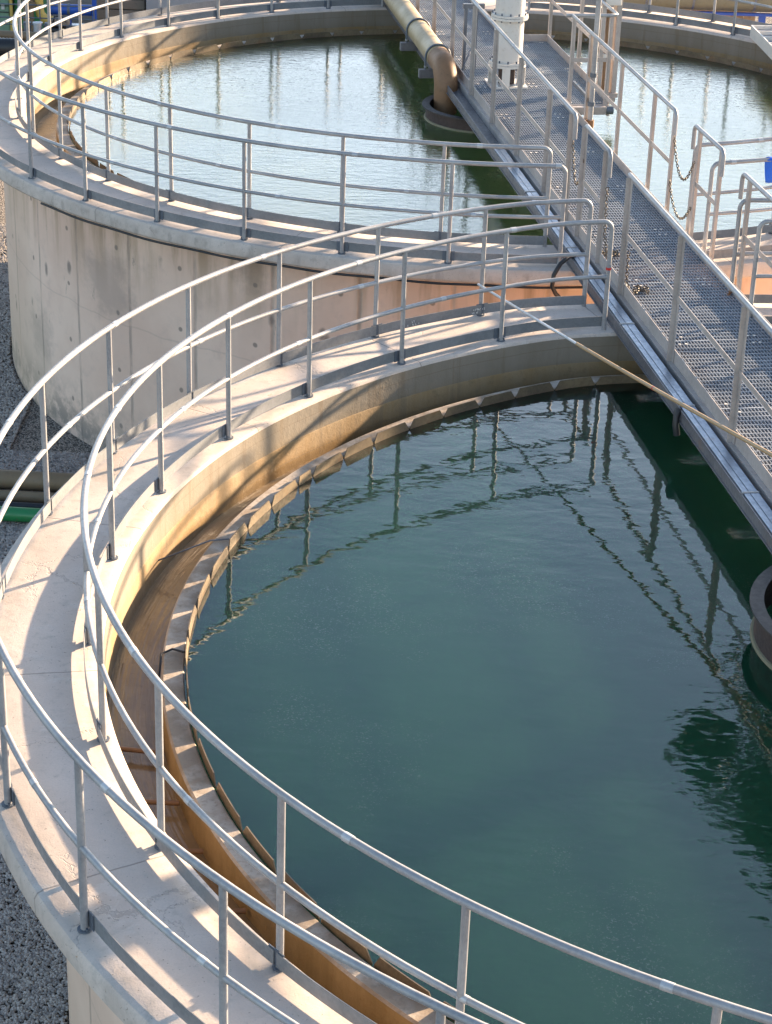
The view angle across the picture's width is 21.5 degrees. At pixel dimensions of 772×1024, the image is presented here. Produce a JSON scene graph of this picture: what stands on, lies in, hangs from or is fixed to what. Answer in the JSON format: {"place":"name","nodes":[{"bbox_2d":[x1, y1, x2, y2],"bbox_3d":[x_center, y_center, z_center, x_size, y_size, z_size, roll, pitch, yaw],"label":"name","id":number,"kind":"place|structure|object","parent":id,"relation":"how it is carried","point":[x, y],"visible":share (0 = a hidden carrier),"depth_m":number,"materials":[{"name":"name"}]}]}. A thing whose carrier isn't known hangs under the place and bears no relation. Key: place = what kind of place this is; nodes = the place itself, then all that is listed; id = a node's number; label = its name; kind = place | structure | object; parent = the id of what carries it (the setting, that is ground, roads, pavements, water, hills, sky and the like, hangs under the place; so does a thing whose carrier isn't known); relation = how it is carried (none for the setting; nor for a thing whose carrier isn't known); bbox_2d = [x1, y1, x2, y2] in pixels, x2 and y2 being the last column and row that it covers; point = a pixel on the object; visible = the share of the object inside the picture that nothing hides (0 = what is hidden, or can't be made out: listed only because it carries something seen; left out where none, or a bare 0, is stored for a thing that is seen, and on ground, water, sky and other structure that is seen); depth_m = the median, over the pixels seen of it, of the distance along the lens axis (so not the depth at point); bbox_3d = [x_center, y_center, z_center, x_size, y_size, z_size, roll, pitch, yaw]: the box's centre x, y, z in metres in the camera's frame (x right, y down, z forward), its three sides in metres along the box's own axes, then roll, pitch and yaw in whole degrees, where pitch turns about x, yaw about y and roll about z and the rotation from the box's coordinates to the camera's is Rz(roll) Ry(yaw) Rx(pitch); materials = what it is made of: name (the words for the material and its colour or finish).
{"place":"outdoors","nodes":[
{"label":"outdoors","id":0,"kind":"place"},
{"bbox_2d":[0,37,18,55],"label":"black pipe","id":1,"kind":"object","parent":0,"point":[7,45],"visible":0.64,"depth_m":33.48,"materials":[{"name":"metal"}]},
{"bbox_2d":[43,15,69,32],"bbox_3d":[-5.991,-8.652,37.135,0.600,0.882,0.400,2,25,0],"label":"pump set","id":2,"kind":"object","parent":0,"point":[56,28],"visible":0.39,"depth_m":36.96,"materials":[{"name":"black metal"}]},
{"bbox_2d":[18,0,97,45],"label":"yard ground","id":3,"kind":"structure","parent":0,"point":[86,2],"depth_m":42.00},
{"bbox_2d":[0,0,46,30],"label":"green cabinet","id":4,"kind":"object","parent":3,"relation":"on","point":[8,10],"visible":0.36,"depth_m":38.59,"materials":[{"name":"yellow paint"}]},
{"bbox_2d":[0,30,52,39],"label":"rust pipe","id":5,"kind":"object","parent":3,"relation":"on","point":[6,34],"visible":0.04,"depth_m":34.70,"materials":[{"name":"brown metal"}]},
{"bbox_2d":[23,21,30,41],"bbox_3d":[-6.233,-7.990,35.460,0.142,1.110,0.144,2,25,0],"label":"steel bollard","id":6,"kind":"object","parent":3,"relation":"on","point":[24,22],"visible":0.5,"depth_m":35.23,"materials":[{"name":"grey metal"}]},
{"bbox_2d":[21,0,52,42],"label":"valve pipe","id":7,"kind":"object","parent":3,"relation":"on","point":[43,13],"visible":0.34,"depth_m":37.50,"materials":[{"name":"yellow metal"}]},
{"bbox_2d":[32,21,42,31],"bbox_3d":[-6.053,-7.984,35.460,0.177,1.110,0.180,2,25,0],"label":"bucket","id":8,"kind":"object","parent":3,"relation":"on","point":[37,26],"visible":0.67,"depth_m":35.20,"materials":[{"name":"white plastic"}]},
{"bbox_2d":[0,3,96,25],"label":"pipe fence","id":9,"kind":"object","parent":3,"relation":"on","point":[40,18],"visible":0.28,"depth_m":35.77,"materials":[{"name":"grey metal"}]},
{"bbox_2d":[50,0,96,27],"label":"blue pipe","id":10,"kind":"object","parent":3,"relation":"on","point":[68,11],"visible":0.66,"depth_m":37.72,"materials":[{"name":"metal"}]},
{"bbox_2d":[97,0,145,19],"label":"block wall","id":11,"kind":"structure","parent":0,"point":[130,6],"depth_m":39.76,"materials":[{"name":"concrete"}]},
{"bbox_2d":[0,7,771,1023],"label":"gravel ground","id":12,"kind":"structure","parent":0,"point":[28,437],"depth_m":23.35,"materials":[{"name":"grey gravel"}]},
{"bbox_2d":[0,506,40,521],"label":"green pipe","id":13,"kind":"object","parent":12,"relation":"on","point":[20,514],"depth_m":21.17,"materials":[{"name":"green paint"}]},
{"bbox_2d":[0,501,43,507],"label":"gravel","id":14,"kind":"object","parent":12,"relation":"on","point":[26,504],"visible":0.15,"depth_m":21.49,"materials":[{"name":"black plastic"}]},
{"bbox_2d":[0,490,54,502],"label":"pipe","id":15,"kind":"object","parent":12,"relation":"on","point":[29,496],"visible":0.33,"depth_m":21.65,"materials":[{"name":"grey metal"}]},
{"bbox_2d":[0,469,74,491],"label":"pipe","id":16,"kind":"object","parent":12,"relation":"on","point":[33,481],"visible":0.33,"depth_m":21.81,"materials":[{"name":"grey metal"}]},
{"bbox_2d":[0,224,98,1023],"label":"gravel stones","id":17,"kind":"object","parent":12,"relation":"on","point":[56,971],"visible":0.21,"depth_m":15.14,"materials":[{"name":"grey gravel"}]},
{"bbox_2d":[146,0,289,16],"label":"concrete hut","id":18,"kind":"object","parent":12,"relation":"on","point":[151,4],"depth_m":39.41,"materials":[{"name":"grey concrete"}]},
{"bbox_2d":[0,303,771,1023],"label":"settling tank","id":19,"kind":"object","parent":12,"relation":"on","point":[244,479],"visible":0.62,"depth_m":13.01,"materials":[{"name":"concrete"}]},
{"bbox_2d":[120,746,163,754],"bbox_3d":[-1.537,1.460,12.462,0.359,0.032,0.032,5,26,6],"label":"channel strut","id":20,"kind":"object","parent":19,"relation":"attached to","point":[132,749],"visible":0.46,"depth_m":12.45,"materials":[{"name":"brown metal"}]},
{"bbox_2d":[145,799,179,805],"bbox_3d":[-1.395,1.705,11.957,0.359,0.032,0.032,2,25,1],"label":"channel strut","id":21,"kind":"object","parent":19,"relation":"attached to","point":[166,802],"visible":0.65,"depth_m":11.94,"materials":[{"name":"brown metal"}]},
{"bbox_2d":[158,648,184,677],"bbox_3d":[-1.387,1.135,12.946,0.159,0.277,0.619,2,25,0],"label":"loose wire","id":22,"kind":"object","parent":19,"relation":"on","point":[160,657],"visible":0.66,"depth_m":13.10,"materials":[{"name":"black rubber"}]},
{"bbox_2d":[158,538,228,560],"bbox_3d":[-1.401,0.275,14.633,0.545,0.175,0.022,-2,26,-8],"label":"thin rod","id":23,"kind":"object","parent":19,"relation":"on","point":[193,547],"visible":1,"depth_m":14.62,"materials":[{"name":"brown metal"}]},
{"bbox_2d":[186,849,203,853],"bbox_3d":[-1.214,1.925,11.509,0.359,0.032,0.032,0,25,-4],"label":"channel strut","id":24,"kind":"object","parent":19,"relation":"attached to","point":[196,851],"visible":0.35,"depth_m":11.51,"materials":[{"name":"brown metal"}]},
{"bbox_2d":[231,908,245,914],"bbox_3d":[-0.939,2.174,11.004,0.359,0.032,0.032,-3,26,-10],"label":"channel strut","id":25,"kind":"object","parent":19,"relation":"attached to","point":[239,911],"visible":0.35,"depth_m":11.02,"materials":[{"name":"brown metal"}]},
{"bbox_2d":[0,198,592,1023],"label":"tank guardrail","id":26,"kind":"object","parent":19,"relation":"on","point":[88,922],"visible":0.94,"depth_m":11.00,"materials":[{"name":"metal"}]},
{"bbox_2d":[477,283,771,456],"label":"long pole","id":27,"kind":"object","parent":26,"relation":"attached to","point":[692,410],"visible":0.95,"depth_m":15.48,"materials":[{"name":"brown wood"}]},
{"bbox_2d":[80,219,771,1023],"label":"tank guardrail","id":28,"kind":"object","parent":19,"relation":"on","point":[270,953],"visible":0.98,"depth_m":11.26,"materials":[{"name":"metal"}]},
{"bbox_2d":[184,383,771,1023],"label":"tank water","id":29,"kind":"structure","parent":19,"relation":"in","point":[504,659],"depth_m":12.76,"materials":[{"name":"teal liquid"}]},
{"bbox_2d":[750,566,771,669],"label":"feed well","id":30,"kind":"object","parent":29,"relation":"in","point":[761,622],"visible":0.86,"depth_m":13.49,"materials":[{"name":"metal"}]},
{"bbox_2d":[384,0,771,553],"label":"walkway bridge","id":31,"kind":"structure","parent":19,"relation":"on","point":[700,370],"depth_m":19.51,"materials":[{"name":"metal"}]},
{"bbox_2d":[384,0,457,114],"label":"feed pipe","id":32,"kind":"object","parent":31,"relation":"attached to","point":[433,50],"visible":0.98,"depth_m":26.41,"materials":[{"name":"metal"}]},
{"bbox_2d":[461,3,484,70],"bbox_3d":[1.117,-6.107,26.231,0.286,0.838,0.391,2,25,0],"label":"deck stand","id":33,"kind":"object","parent":31,"relation":"on","point":[466,6],"visible":0.76,"depth_m":26.26,"materials":[{"name":"grey metal"}]},
{"bbox_2d":[415,0,577,220],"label":"bridge guardrail","id":34,"kind":"object","parent":31,"relation":"on","point":[572,129],"visible":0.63,"depth_m":22.72,"materials":[{"name":"metal"}]},
{"bbox_2d":[571,140,583,185],"bbox_3d":[1.898,-3.435,20.181,0.034,0.394,0.496,-2,26,-8],"label":"safety chain","id":35,"kind":"object","parent":34,"relation":"hanging from","point":[575,182],"visible":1,"depth_m":20.31,"materials":[{"name":"metal"}]},
{"bbox_2d":[484,0,528,89],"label":"drive column","id":36,"kind":"structure","parent":31,"relation":"on","point":[510,17],"depth_m":25.41,"materials":[{"name":"white metal"}]},
{"bbox_2d":[550,257,574,296],"bbox_3d":[1.720,-2.271,19.608,0.075,0.432,0.390,21,32,35],"label":"rubber hose","id":37,"kind":"object","parent":31,"relation":"attached to","point":[556,270],"visible":0.65,"depth_m":19.49,"materials":[{"name":"black rubber"}]},
{"bbox_2d":[525,0,618,105],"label":"platform guardrail","id":38,"kind":"object","parent":31,"relation":"on","point":[579,59],"visible":0.88,"depth_m":24.84,"materials":[{"name":"metal"}]},
{"bbox_2d":[572,0,601,127],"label":"sluice spindle","id":39,"kind":"object","parent":31,"relation":"on","point":[591,101],"visible":0.92,"depth_m":23.79,"materials":[{"name":"metal"}]},
{"bbox_2d":[574,124,612,263],"bbox_3d":[1.994,-3.051,19.613,0.067,1.172,1.043,-2,26,-8],"label":"bridge guardrail","id":40,"kind":"object","parent":31,"relation":"on","point":[606,164],"visible":1,"depth_m":19.43,"materials":[{"name":"metal"}]},
{"bbox_2d":[596,0,622,115],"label":"gate frame","id":41,"kind":"object","parent":31,"relation":"on","point":[601,70],"visible":0.45,"depth_m":25.61,"materials":[{"name":"metal"}]},
{"bbox_2d":[602,187,619,258],"bbox_3d":[2.168,-2.776,19.393,0.199,0.772,0.414,5,26,5],"label":"safety chain","id":42,"kind":"object","parent":31,"relation":"on","point":[606,251],"visible":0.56,"depth_m":19.30,"materials":[{"name":"metal"}]},
{"bbox_2d":[571,13,677,211],"bbox_3d":[2.576,-4.487,22.674,0.067,1.172,4.602,-2,26,-8],"label":"bridge guardrail","id":43,"kind":"object","parent":31,"relation":"on","point":[650,139],"visible":0.85,"depth_m":21.85,"materials":[{"name":"metal"}]},
{"bbox_2d":[673,136,694,180],"bbox_3d":[2.965,-3.496,20.302,0.034,0.363,0.657,-3,26,-11],"label":"safety chain","id":44,"kind":"object","parent":43,"relation":"hanging from","point":[686,177],"visible":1,"depth_m":20.44,"materials":[{"name":"metal"}]},
{"bbox_2d":[494,149,771,533],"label":"cable tray","id":45,"kind":"object","parent":31,"relation":"on","point":[744,484],"visible":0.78,"depth_m":16.89,"materials":[{"name":"metal"}]},
{"bbox_2d":[672,408,680,435],"bbox_3d":[2.323,-0.722,16.243,0.073,0.222,0.112,2,25,0],"label":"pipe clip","id":46,"kind":"object","parent":31,"relation":"attached to","point":[675,423],"visible":1,"depth_m":16.21,"materials":[{"name":"rubber"}]},
{"bbox_2d":[616,172,771,445],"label":"bridge guardrail","id":47,"kind":"object","parent":31,"relation":"on","point":[747,308],"visible":0.99,"depth_m":16.70,"materials":[{"name":"metal"}]},
{"bbox_2d":[625,251,648,293],"bbox_3d":[2.303,-2.202,18.610,0.255,0.408,0.170,-9,28,-22],"label":"safety chain","id":48,"kind":"object","parent":47,"relation":"hanging from","point":[639,288],"visible":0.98,"depth_m":18.65,"materials":[{"name":"metal"}]},
{"bbox_2d":[688,124,725,259],"bbox_3d":[3.097,-3.082,19.757,0.067,1.172,1.003,-2,26,-8],"label":"bridge guardrail","id":49,"kind":"object","parent":31,"relation":"on","point":[721,163],"visible":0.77,"depth_m":19.63,"materials":[{"name":"metal"}]},
{"bbox_2d":[668,179,690,219],"bbox_3d":[2.951,-3.108,20.489,0.034,0.306,0.711,-3,26,-11],"label":"safety chain","id":50,"kind":"object","parent":49,"relation":"hanging from","point":[683,217],"visible":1,"depth_m":20.60,"materials":[{"name":"metal"}]},
{"bbox_2d":[736,172,771,290],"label":"bridge guardrail","id":51,"kind":"object","parent":31,"relation":"on","point":[745,239],"visible":0.91,"depth_m":18.43,"materials":[{"name":"metal"}]},
{"bbox_2d":[728,198,771,302],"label":"tank guardrail","id":52,"kind":"object","parent":19,"relation":"on","point":[762,298],"visible":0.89,"depth_m":18.62,"materials":[{"name":"metal"}]},
{"bbox_2d":[749,219,771,324],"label":"tank guardrail","id":53,"kind":"object","parent":19,"relation":"on","point":[755,275],"visible":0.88,"depth_m":18.01,"materials":[{"name":"metal"}]},
{"bbox_2d":[0,0,771,450],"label":"settling tank","id":54,"kind":"object","parent":12,"relation":"on","point":[74,282],"visible":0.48,"depth_m":22.16,"materials":[{"name":"concrete"}]},
{"bbox_2d":[12,0,552,246],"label":"tank guardrail","id":55,"kind":"object","parent":54,"relation":"on","point":[170,195],"visible":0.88,"depth_m":21.05,"materials":[{"name":"metal"}]},
{"bbox_2d":[0,0,567,263],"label":"tank guardrail","id":56,"kind":"object","parent":54,"relation":"on","point":[342,247],"visible":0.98,"depth_m":20.10,"materials":[{"name":"metal"}]},
{"bbox_2d":[40,202,582,288],"bbox_3d":[-0.282,-2.548,20.327,7.328,0.034,1.148,8,26,13],"label":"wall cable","id":57,"kind":"object","parent":54,"relation":"attached to","point":[318,271],"depth_m":19.95,"materials":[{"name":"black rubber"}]},
{"bbox_2d":[68,34,771,244],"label":"tank water","id":58,"kind":"structure","parent":54,"relation":"in","point":[372,85],"depth_m":25.29,"materials":[{"name":"liquid"}]},
{"bbox_2d":[422,95,474,133],"bbox_3d":[1.232,-4.751,25.939,1.580,0.892,1.580,2,25,0],"label":"feed well","id":59,"kind":"object","parent":58,"relation":"in","point":[433,116],"visible":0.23,"depth_m":25.31,"materials":[{"name":"metal"}]},
{"bbox_2d":[527,0,771,239],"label":"tank guardrail","id":60,"kind":"object","parent":54,"relation":"on","point":[676,20],"visible":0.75,"depth_m":29.30,"materials":[{"name":"metal"}]},
{"bbox_2d":[554,0,771,258],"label":"tank guardrail","id":61,"kind":"object","parent":54,"relation":"on","point":[721,253],"visible":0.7,"depth_m":20.16,"materials":[{"name":"metal"}]},
{"bbox_2d":[765,157,771,182],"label":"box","id":62,"kind":"object","parent":61,"relation":"hanging from","point":[768,172],"visible":1,"depth_m":19.76,"materials":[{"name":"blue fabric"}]},
{"bbox_2d":[750,25,771,59],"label":"gully trough","id":63,"kind":"object","parent":54,"relation":"on","point":[761,36],"visible":1,"depth_m":28.73,"materials":[{"name":"white paint"}]},
{"bbox_2d":[672,9,755,26],"bbox_3d":[6.333,-9.144,39.628,1.601,1.582,0.116,2,25,0],"label":"board fence","id":64,"kind":"object","parent":12,"relation":"on","point":[752,18],"depth_m":39.36,"materials":[{"name":"brown wood"}]},
{"bbox_2d":[697,11,771,22],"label":"pipe rack","id":65,"kind":"object","parent":12,"relation":"on","point":[762,17],"visible":0.26,"depth_m":36.78,"materials":[{"name":"blue metal"}]},
{"bbox_2d":[556,0,771,11],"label":"pipe","id":66,"kind":"object","parent":65,"relation":"on","point":[724,5],"visible":0.71,"depth_m":36.70,"materials":[{"name":"metal"}]}
]}

